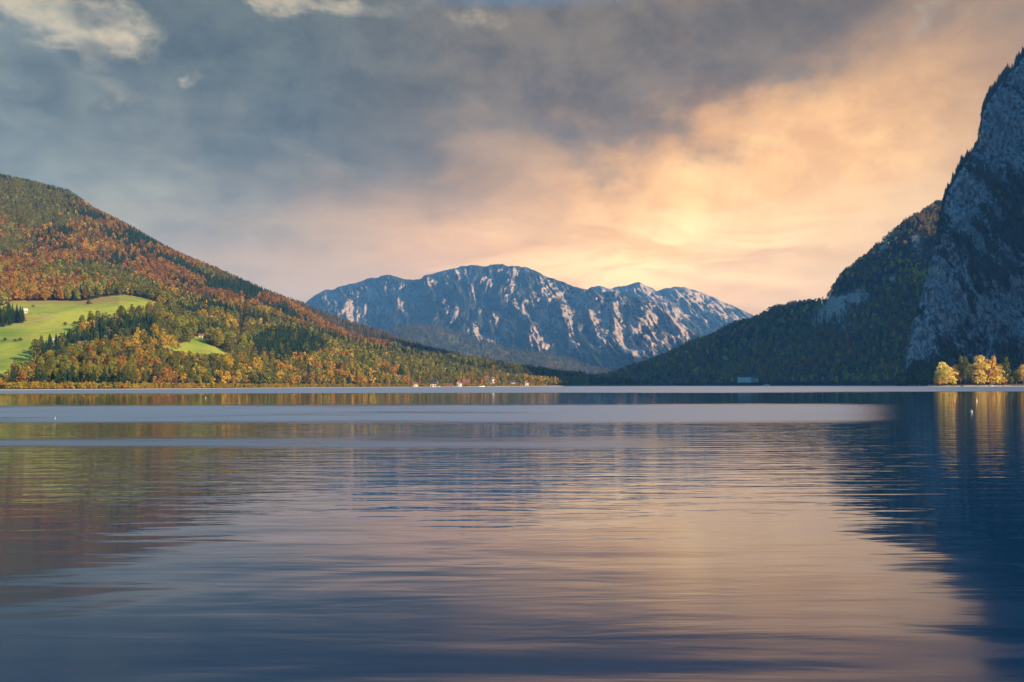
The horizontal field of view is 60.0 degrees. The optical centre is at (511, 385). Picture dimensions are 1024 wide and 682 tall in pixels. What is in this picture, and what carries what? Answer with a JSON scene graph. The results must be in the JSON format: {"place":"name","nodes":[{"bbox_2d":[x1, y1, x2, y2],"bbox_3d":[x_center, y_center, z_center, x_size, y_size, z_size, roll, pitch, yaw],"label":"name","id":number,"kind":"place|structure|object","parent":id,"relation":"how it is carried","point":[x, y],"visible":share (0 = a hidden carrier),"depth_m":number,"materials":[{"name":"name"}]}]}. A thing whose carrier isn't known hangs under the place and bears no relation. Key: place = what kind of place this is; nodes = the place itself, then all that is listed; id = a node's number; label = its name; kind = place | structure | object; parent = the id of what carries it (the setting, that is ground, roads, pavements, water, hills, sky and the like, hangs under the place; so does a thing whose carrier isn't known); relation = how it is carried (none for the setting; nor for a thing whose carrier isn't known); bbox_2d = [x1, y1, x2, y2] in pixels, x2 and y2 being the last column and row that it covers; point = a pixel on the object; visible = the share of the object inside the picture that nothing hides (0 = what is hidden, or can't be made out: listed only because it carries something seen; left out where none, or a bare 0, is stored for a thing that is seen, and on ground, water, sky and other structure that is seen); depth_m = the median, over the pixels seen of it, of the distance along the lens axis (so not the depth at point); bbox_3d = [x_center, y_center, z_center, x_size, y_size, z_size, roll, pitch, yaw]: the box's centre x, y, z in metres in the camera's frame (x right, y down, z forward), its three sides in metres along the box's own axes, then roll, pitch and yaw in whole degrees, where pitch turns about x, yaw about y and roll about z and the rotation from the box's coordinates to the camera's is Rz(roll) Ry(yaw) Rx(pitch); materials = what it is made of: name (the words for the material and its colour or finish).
{"place":"outdoors","nodes":[
{"label":"outdoors","id":0,"kind":"place"},
{"bbox_2d":[0,295,226,377],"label":"meadow","id":1,"kind":"structure","parent":0,"point":[67,312],"depth_m":1062.77,"materials":[{"name":"green plant"}]},
{"bbox_2d":[16,309,23,322],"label":"conifer tree","id":2,"kind":"object","parent":1,"relation":"on","point":[20,319],"visible":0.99,"depth_m":1049.39,"materials":[{"name":"green plant"}]},
{"bbox_2d":[0,186,588,388],"bbox_3d":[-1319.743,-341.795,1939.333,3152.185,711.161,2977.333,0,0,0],"label":"hill","id":3,"kind":"structure","parent":0,"point":[194,334],"depth_m":1254.35,"materials":[{"name":"green plant"}]},
{"bbox_2d":[9,367,15,382],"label":"conifer tree","id":4,"kind":"object","parent":3,"relation":"on","point":[12,378],"visible":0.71,"depth_m":611.50,"materials":[{"name":"green plant"}]},
{"bbox_2d":[16,368,30,381],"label":"broadleaf tree","id":5,"kind":"object","parent":3,"relation":"on","point":[22,374],"visible":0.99,"depth_m":620.13,"materials":[{"name":"orange plant"}]},
{"bbox_2d":[15,365,32,379],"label":"broadleaf tree","id":6,"kind":"object","parent":3,"relation":"on","point":[25,366],"visible":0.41,"depth_m":632.07,"materials":[{"name":"yellow plant"}]},
{"bbox_2d":[28,339,41,360],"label":"broadleaf tree","id":7,"kind":"object","parent":3,"relation":"on","point":[36,350],"visible":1,"depth_m":812.35,"materials":[{"name":"green plant"}]},
{"bbox_2d":[33,368,40,381],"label":"conifer tree","id":8,"kind":"object","parent":3,"relation":"on","point":[36,377],"visible":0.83,"depth_m":631.05,"materials":[{"name":"green plant"}]},
{"bbox_2d":[34,364,48,378],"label":"broadleaf tree","id":9,"kind":"object","parent":3,"relation":"on","point":[41,368],"visible":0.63,"depth_m":656.92,"materials":[{"name":"green plant"}]},
{"bbox_2d":[37,340,46,357],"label":"conifer tree","id":10,"kind":"object","parent":3,"relation":"on","point":[43,349],"visible":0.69,"depth_m":822.49,"materials":[{"name":"green plant"}]},
{"bbox_2d":[48,354,56,367],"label":"broadleaf tree","id":11,"kind":"object","parent":3,"relation":"on","point":[53,358],"visible":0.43,"depth_m":729.41,"materials":[{"name":"green plant"}]},
{"bbox_2d":[48,364,58,378],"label":"broadleaf tree","id":12,"kind":"object","parent":3,"relation":"on","point":[54,368],"visible":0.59,"depth_m":686.32,"materials":[{"name":"green plant"}]},
{"bbox_2d":[55,370,60,384],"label":"conifer tree","id":13,"kind":"object","parent":3,"relation":"on","point":[57,378],"visible":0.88,"depth_m":641.96,"materials":[{"name":"green plant"}]},
{"bbox_2d":[56,333,66,345],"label":"broadleaf tree","id":14,"kind":"object","parent":3,"relation":"on","point":[61,339],"visible":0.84,"depth_m":868.71,"materials":[{"name":"green plant"}]},
{"bbox_2d":[60,366,68,378],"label":"broadleaf tree","id":15,"kind":"object","parent":3,"relation":"on","point":[64,368],"visible":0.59,"depth_m":675.76,"materials":[{"name":"green plant"}]},
{"bbox_2d":[63,347,71,362],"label":"broadleaf tree","id":16,"kind":"object","parent":3,"relation":"on","point":[66,351],"visible":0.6,"depth_m":769.12,"materials":[{"name":"green plant"}]},
{"bbox_2d":[67,365,76,382],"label":"conifer tree","id":17,"kind":"object","parent":3,"relation":"on","point":[73,376],"visible":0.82,"depth_m":672.60,"materials":[{"name":"green plant"}]},
{"bbox_2d":[68,349,79,361],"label":"broadleaf tree","id":18,"kind":"object","parent":3,"relation":"on","point":[75,353],"visible":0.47,"depth_m":774.33,"materials":[{"name":"green plant"}]},
{"bbox_2d":[73,361,79,373],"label":"broadleaf tree","id":19,"kind":"object","parent":3,"relation":"on","point":[76,365],"visible":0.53,"depth_m":733.95,"materials":[{"name":"yellow plant"}]},
{"bbox_2d":[77,320,85,330],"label":"broadleaf tree","id":20,"kind":"object","parent":3,"relation":"on","point":[82,325],"visible":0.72,"depth_m":945.65,"materials":[{"name":"orange plant"}]},
{"bbox_2d":[78,351,86,365],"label":"broadleaf tree","id":21,"kind":"object","parent":3,"relation":"on","point":[82,354],"visible":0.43,"depth_m":767.19,"materials":[{"name":"green plant"}]},
{"bbox_2d":[79,341,92,352],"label":"broadleaf tree","id":22,"kind":"object","parent":3,"relation":"on","point":[86,344],"visible":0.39,"depth_m":796.09,"materials":[{"name":"green plant"}]},
{"bbox_2d":[81,367,91,380],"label":"broadleaf tree","id":23,"kind":"object","parent":3,"relation":"on","point":[87,375],"visible":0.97,"depth_m":679.01,"materials":[{"name":"green plant"}]},
{"bbox_2d":[83,352,92,362],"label":"broadleaf tree","id":24,"kind":"object","parent":3,"relation":"on","point":[86,356],"visible":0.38,"depth_m":761.16,"materials":[{"name":"green plant"}]},
{"bbox_2d":[87,313,95,323],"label":"broadleaf tree","id":25,"kind":"object","parent":3,"relation":"on","point":[91,317],"visible":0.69,"depth_m":997.99,"materials":[{"name":"green plant"}]},
{"bbox_2d":[94,311,101,323],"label":"broadleaf tree","id":26,"kind":"object","parent":3,"relation":"on","point":[97,316],"visible":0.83,"depth_m":1022.19,"materials":[{"name":"green plant"}]},
{"bbox_2d":[95,345,102,354],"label":"broadleaf tree","id":27,"kind":"object","parent":3,"relation":"on","point":[97,349],"visible":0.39,"depth_m":805.65,"materials":[{"name":"green plant"}]},
{"bbox_2d":[96,366,102,379],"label":"broadleaf tree","id":28,"kind":"object","parent":3,"relation":"on","point":[98,368],"visible":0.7,"depth_m":702.67,"materials":[{"name":"green plant"}]},
{"bbox_2d":[99,365,108,382],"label":"conifer tree","id":29,"kind":"object","parent":3,"relation":"on","point":[104,374],"visible":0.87,"depth_m":686.81,"materials":[{"name":"green plant"}]},
{"bbox_2d":[111,367,118,379],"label":"broadleaf tree","id":30,"kind":"object","parent":3,"relation":"on","point":[114,373],"visible":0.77,"depth_m":698.73,"materials":[{"name":"green plant"}]},
{"bbox_2d":[114,341,125,351],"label":"broadleaf tree","id":31,"kind":"object","parent":3,"relation":"on","point":[117,344],"visible":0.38,"depth_m":824.44,"materials":[{"name":"yellow plant"}]},
{"bbox_2d":[115,355,124,366],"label":"broadleaf tree","id":32,"kind":"object","parent":3,"relation":"on","point":[118,358],"visible":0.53,"depth_m":773.47,"materials":[{"name":"orange plant"}]},
{"bbox_2d":[116,305,124,315],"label":"broadleaf tree","id":33,"kind":"object","parent":3,"relation":"on","point":[121,309],"visible":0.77,"depth_m":1049.05,"materials":[{"name":"green plant"}]},
{"bbox_2d":[115,350,127,363],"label":"broadleaf tree","id":34,"kind":"object","parent":3,"relation":"on","point":[119,352],"visible":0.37,"depth_m":796.36,"materials":[{"name":"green plant"}]},
{"bbox_2d":[120,367,125,383],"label":"conifer tree","id":35,"kind":"object","parent":3,"relation":"on","point":[123,376],"visible":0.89,"depth_m":687.81,"materials":[{"name":"green plant"}]},
{"bbox_2d":[119,365,133,380],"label":"broadleaf tree","id":36,"kind":"object","parent":3,"relation":"on","point":[126,374],"visible":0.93,"depth_m":694.57,"materials":[{"name":"green plant"}]},
{"bbox_2d":[124,346,136,360],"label":"broadleaf tree","id":37,"kind":"object","parent":3,"relation":"on","point":[132,349],"visible":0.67,"depth_m":817.10,"materials":[{"name":"green plant"}]},
{"bbox_2d":[128,355,135,364],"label":"broadleaf tree","id":38,"kind":"object","parent":3,"relation":"on","point":[132,359],"visible":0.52,"depth_m":793.24,"materials":[{"name":"green plant"}]},
{"bbox_2d":[129,307,136,319],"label":"broadleaf tree","id":39,"kind":"object","parent":3,"relation":"on","point":[132,312],"visible":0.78,"depth_m":1057.02,"materials":[{"name":"green plant"}]},
{"bbox_2d":[130,367,139,381],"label":"broadleaf tree","id":40,"kind":"object","parent":3,"relation":"on","point":[135,378],"visible":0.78,"depth_m":706.25,"materials":[{"name":"green plant"}]},
{"bbox_2d":[134,327,141,338],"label":"broadleaf tree","id":41,"kind":"object","parent":3,"relation":"on","point":[136,333],"visible":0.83,"depth_m":938.47,"materials":[{"name":"yellow plant"}]},
{"bbox_2d":[135,344,142,355],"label":"broadleaf tree","id":42,"kind":"object","parent":3,"relation":"on","point":[137,349],"visible":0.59,"depth_m":837.91,"materials":[{"name":"orange plant"}]},
{"bbox_2d":[141,370,148,381],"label":"broadleaf tree","id":43,"kind":"object","parent":3,"relation":"on","point":[144,376],"visible":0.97,"depth_m":727.03,"materials":[{"name":"green plant"}]},
{"bbox_2d":[140,330,151,344],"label":"broadleaf tree","id":44,"kind":"object","parent":3,"relation":"on","point":[146,340],"visible":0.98,"depth_m":934.15,"materials":[{"name":"green plant"}]},
{"bbox_2d":[141,354,152,368],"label":"broadleaf tree","id":45,"kind":"object","parent":3,"relation":"on","point":[149,358],"visible":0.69,"depth_m":813.54,"materials":[{"name":"orange plant"}]},
{"bbox_2d":[150,323,158,340],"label":"broadleaf tree","id":46,"kind":"object","parent":3,"relation":"on","point":[155,326],"visible":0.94,"depth_m":994.94,"materials":[{"name":"orange plant"}]},
{"bbox_2d":[152,369,160,382],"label":"broadleaf tree","id":47,"kind":"object","parent":3,"relation":"on","point":[156,373],"visible":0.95,"depth_m":752.97,"materials":[{"name":"brown plant"}]},
{"bbox_2d":[159,331,168,349],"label":"broadleaf tree","id":48,"kind":"object","parent":3,"relation":"on","point":[163,333],"visible":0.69,"depth_m":964.45,"materials":[{"name":"orange plant"}]},
{"bbox_2d":[160,367,168,382],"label":"broadleaf tree","id":49,"kind":"object","parent":3,"relation":"on","point":[165,375],"visible":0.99,"depth_m":771.23,"materials":[{"name":"orange plant"}]},
{"bbox_2d":[163,351,172,365],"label":"broadleaf tree","id":50,"kind":"object","parent":3,"relation":"on","point":[166,356],"visible":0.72,"depth_m":867.25,"materials":[{"name":"green plant"}]},
{"bbox_2d":[163,366,176,382],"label":"broadleaf tree","id":51,"kind":"object","parent":3,"relation":"on","point":[168,372],"visible":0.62,"depth_m":785.81,"materials":[{"name":"orange plant"}]},
{"bbox_2d":[166,335,177,350],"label":"broadleaf tree","id":52,"kind":"object","parent":3,"relation":"on","point":[173,341],"visible":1,"depth_m":967.24,"materials":[{"name":"yellow plant"}]},
{"bbox_2d":[168,353,178,368],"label":"broadleaf tree","id":53,"kind":"object","parent":3,"relation":"on","point":[174,361],"visible":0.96,"depth_m":862.19,"materials":[{"name":"green plant"}]},
{"bbox_2d":[180,359,189,370],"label":"broadleaf tree","id":54,"kind":"object","parent":3,"relation":"on","point":[184,361],"visible":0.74,"depth_m":868.54,"materials":[{"name":"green plant"}]},
{"bbox_2d":[185,355,195,369],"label":"broadleaf tree","id":55,"kind":"object","parent":3,"relation":"on","point":[189,362],"visible":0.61,"depth_m":885.54,"materials":[{"name":"green plant"}]},
{"bbox_2d":[188,321,195,333],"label":"broadleaf tree","id":56,"kind":"object","parent":3,"relation":"on","point":[191,324],"visible":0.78,"depth_m":1109.40,"materials":[{"name":"green plant"}]},
{"bbox_2d":[188,369,197,382],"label":"broadleaf tree","id":57,"kind":"object","parent":3,"relation":"on","point":[191,377],"visible":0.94,"depth_m":826.51,"materials":[{"name":"green plant"}]},
{"bbox_2d":[191,355,201,366],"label":"broadleaf tree","id":58,"kind":"object","parent":3,"relation":"on","point":[195,360],"visible":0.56,"depth_m":900.53,"materials":[{"name":"brown plant"}]},
{"bbox_2d":[209,353,223,365],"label":"broadleaf tree","id":59,"kind":"object","parent":3,"relation":"on","point":[213,359],"visible":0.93,"depth_m":945.01,"materials":[{"name":"green plant"}]},
{"bbox_2d":[224,355,233,367],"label":"broadleaf tree","id":60,"kind":"object","parent":3,"relation":"on","point":[227,361],"visible":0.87,"depth_m":974.41,"materials":[{"name":"yellow plant"}]},
{"bbox_2d":[231,352,239,365],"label":"broadleaf tree","id":61,"kind":"object","parent":3,"relation":"on","point":[235,355],"visible":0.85,"depth_m":996.96,"materials":[{"name":"green plant"}]},
{"bbox_2d":[235,369,241,383],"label":"broadleaf tree","id":62,"kind":"object","parent":3,"relation":"on","point":[238,375],"visible":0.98,"depth_m":914.26,"materials":[{"name":"yellow plant"}]},
{"bbox_2d":[236,351,244,362],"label":"broadleaf tree","id":63,"kind":"object","parent":3,"relation":"on","point":[240,355],"visible":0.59,"depth_m":1019.11,"materials":[{"name":"orange plant"}]},
{"bbox_2d":[256,357,262,366],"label":"broadleaf tree","id":64,"kind":"object","parent":3,"relation":"on","point":[258,360],"visible":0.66,"depth_m":1037.66,"materials":[{"name":"yellow plant"}]},
{"bbox_2d":[0,173,586,384],"bbox_3d":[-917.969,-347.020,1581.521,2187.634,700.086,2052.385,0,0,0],"label":"hillside forest","id":65,"kind":"object","parent":3,"relation":"on","point":[41,268],"visible":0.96,"depth_m":1523.56,"materials":[{"name":"green plant"}]},
{"bbox_2d":[293,359,300,370],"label":"broadleaf tree","id":66,"kind":"object","parent":3,"relation":"on","point":[297,363],"visible":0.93,"depth_m":1120.63,"materials":[{"name":"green plant"}]},
{"bbox_2d":[0,385,588,389],"bbox_3d":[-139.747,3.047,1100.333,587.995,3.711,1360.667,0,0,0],"label":"shore gravel","id":67,"kind":"structure","parent":0,"point":[277,387],"depth_m":820.54,"materials":[{"name":"grey gravel"}]},
{"bbox_2d":[0,380,546,388],"bbox_3d":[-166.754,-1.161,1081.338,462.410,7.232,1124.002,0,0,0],"label":"shore shrubbery","id":68,"kind":"object","parent":67,"relation":"on","point":[52,384],"visible":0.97,"depth_m":765.66,"materials":[{"name":"orange plant"}]},
{"bbox_2d":[299,306,656,385],"bbox_3d":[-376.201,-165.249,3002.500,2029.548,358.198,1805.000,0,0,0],"label":"ridge hill","id":69,"kind":"structure","parent":0,"point":[347,327],"depth_m":2780.84,"materials":[{"name":"green plant"}]},
{"bbox_2d":[281,294,652,384],"bbox_3d":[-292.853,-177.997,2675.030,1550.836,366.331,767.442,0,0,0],"label":"ridge forest","id":70,"kind":"object","parent":69,"relation":"on","point":[416,345],"visible":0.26,"depth_m":2812.90,"materials":[{"name":"green plant"}]},
{"bbox_2d":[390,326,606,374],"bbox_3d":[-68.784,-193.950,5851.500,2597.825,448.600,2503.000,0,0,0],"label":"foothills","id":71,"kind":"structure","parent":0,"point":[454,342],"depth_m":5783.58,"materials":[{"name":"grey plant"}]},
{"bbox_2d":[384,321,612,373],"bbox_3d":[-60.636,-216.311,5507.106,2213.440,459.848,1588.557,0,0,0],"label":"foothill forest","id":72,"kind":"object","parent":71,"relation":"on","point":[477,341],"visible":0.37,"depth_m":5820.55,"materials":[{"name":"green plant"}]},
{"bbox_2d":[305,264,700,370],"bbox_3d":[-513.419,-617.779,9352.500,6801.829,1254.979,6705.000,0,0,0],"label":"mountain","id":73,"kind":"structure","parent":0,"point":[513,307],"depth_m":7951.80,"materials":[{"name":"grey stone"}]},
{"bbox_2d":[0,386,1023,681],"bbox_3d":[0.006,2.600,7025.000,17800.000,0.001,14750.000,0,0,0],"label":"lake water","id":74,"kind":"structure","parent":0,"point":[604,534],"depth_m":15.42,"materials":[{"name":"blue liquid"}]},
{"bbox_2d":[0,0,1023,315],"label":"sky","id":75,"kind":"structure","parent":0,"point":[742,154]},
{"bbox_2d":[587,282,753,336],"bbox_3d":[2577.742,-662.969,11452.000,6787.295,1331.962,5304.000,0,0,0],"label":"mountain","id":76,"kind":"structure","parent":0,"point":[701,314],"depth_m":10662.62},
{"bbox_2d":[625,203,944,385],"bbox_3d":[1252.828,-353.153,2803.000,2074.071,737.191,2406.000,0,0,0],"label":"mountain slope","id":77,"kind":"structure","parent":0,"point":[837,303],"depth_m":2306.71,"materials":[{"name":"green plant"}]},
{"bbox_2d":[738,373,750,381],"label":"villa","id":78,"kind":"object","parent":77,"relation":"on","point":[744,377],"visible":1,"depth_m":1975.73,"materials":[{"name":"stone"}]},
{"bbox_2d":[751,375,757,381],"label":"annex","id":79,"kind":"object","parent":77,"relation":"on","point":[754,378],"visible":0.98,"depth_m":1983.83,"materials":[{"name":"grey glass"}]},
{"bbox_2d":[591,200,941,384],"bbox_3d":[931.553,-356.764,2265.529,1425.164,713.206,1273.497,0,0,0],"label":"slope forest","id":80,"kind":"object","parent":77,"relation":"on","point":[661,363],"visible":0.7,"depth_m":2259.74,"materials":[{"name":"green plant"}]},
{"bbox_2d":[896,58,1023,385],"bbox_3d":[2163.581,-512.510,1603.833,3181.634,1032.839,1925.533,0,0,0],"label":"cliff","id":81,"kind":"structure","parent":0,"point":[954,295],"depth_m":1442.58,"materials":[{"name":"stone"}]},
{"bbox_2d":[893,45,1023,384],"bbox_3d":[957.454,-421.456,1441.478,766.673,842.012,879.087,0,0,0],"label":"cliff forest","id":82,"kind":"object","parent":81,"relation":"on","point":[923,376],"visible":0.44,"depth_m":1425.26,"materials":[{"name":"green plant"}]},
{"bbox_2d":[925,385,1023,386],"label":"gravel spit","id":83,"kind":"structure","parent":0,"point":[975,386],"depth_m":883.70,"materials":[{"name":"grey gravel"}]},
{"bbox_2d":[936,384,1023,385],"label":"shore ground","id":84,"kind":"structure","parent":0,"point":[981,384],"depth_m":903.55,"materials":[{"name":"brown soil"}]},
{"bbox_2d":[934,362,949,384],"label":"promontory tree","id":85,"kind":"object","parent":84,"relation":"on","point":[942,367],"visible":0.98,"depth_m":905.96,"materials":[{"name":"yellow plant"}]},
{"bbox_2d":[940,367,957,384],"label":"promontory tree","id":86,"kind":"object","parent":84,"relation":"on","point":[951,374],"visible":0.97,"depth_m":900.84,"materials":[{"name":"yellow plant"}]},
{"bbox_2d":[948,364,961,381],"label":"promontory tree","id":87,"kind":"object","parent":84,"relation":"on","point":[957,377],"visible":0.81,"depth_m":906.38,"materials":[{"name":"orange plant"}]},
{"bbox_2d":[958,356,962,384],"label":"promontory tree","id":88,"kind":"object","parent":84,"relation":"on","point":[960,361],"visible":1,"depth_m":906.88,"materials":[{"name":"green plant"}]},
{"bbox_2d":[959,356,970,384],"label":"promontory tree","id":89,"kind":"object","parent":84,"relation":"on","point":[964,368],"visible":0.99,"depth_m":900.81,"materials":[{"name":"green plant"}]},
{"bbox_2d":[968,355,990,384],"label":"promontory tree","id":90,"kind":"object","parent":84,"relation":"on","point":[979,367],"visible":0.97,"depth_m":903.79,"materials":[{"name":"yellow plant"}]},
{"bbox_2d":[981,359,997,383],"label":"promontory tree","id":91,"kind":"object","parent":84,"relation":"on","point":[987,362],"visible":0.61,"depth_m":907.96,"materials":[{"name":"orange plant"}]},
{"bbox_2d":[988,355,998,383],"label":"promontory tree","id":92,"kind":"object","parent":84,"relation":"on","point":[993,366],"visible":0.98,"depth_m":902.23,"materials":[{"name":"orange plant"}]},
{"bbox_2d":[994,364,1007,383],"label":"promontory tree","id":93,"kind":"object","parent":84,"relation":"on","point":[999,373],"visible":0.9,"depth_m":903.62,"materials":[{"name":"yellow plant"}]},
{"bbox_2d":[1001,356,1010,383],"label":"promontory tree","id":94,"kind":"object","parent":84,"relation":"on","point":[1005,364],"visible":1,"depth_m":901.59,"materials":[{"name":"green plant"}]},
{"bbox_2d":[1011,370,1022,383],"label":"promontory tree","id":95,"kind":"object","parent":84,"relation":"on","point":[1016,377],"visible":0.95,"depth_m":906.83,"materials":[{"name":"green plant"}]},
{"bbox_2d":[1016,364,1023,383],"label":"promontory tree","id":96,"kind":"object","parent":84,"relation":"on","point":[1022,370],"visible":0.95,"depth_m":907.78,"materials":[{"name":"orange plant"}]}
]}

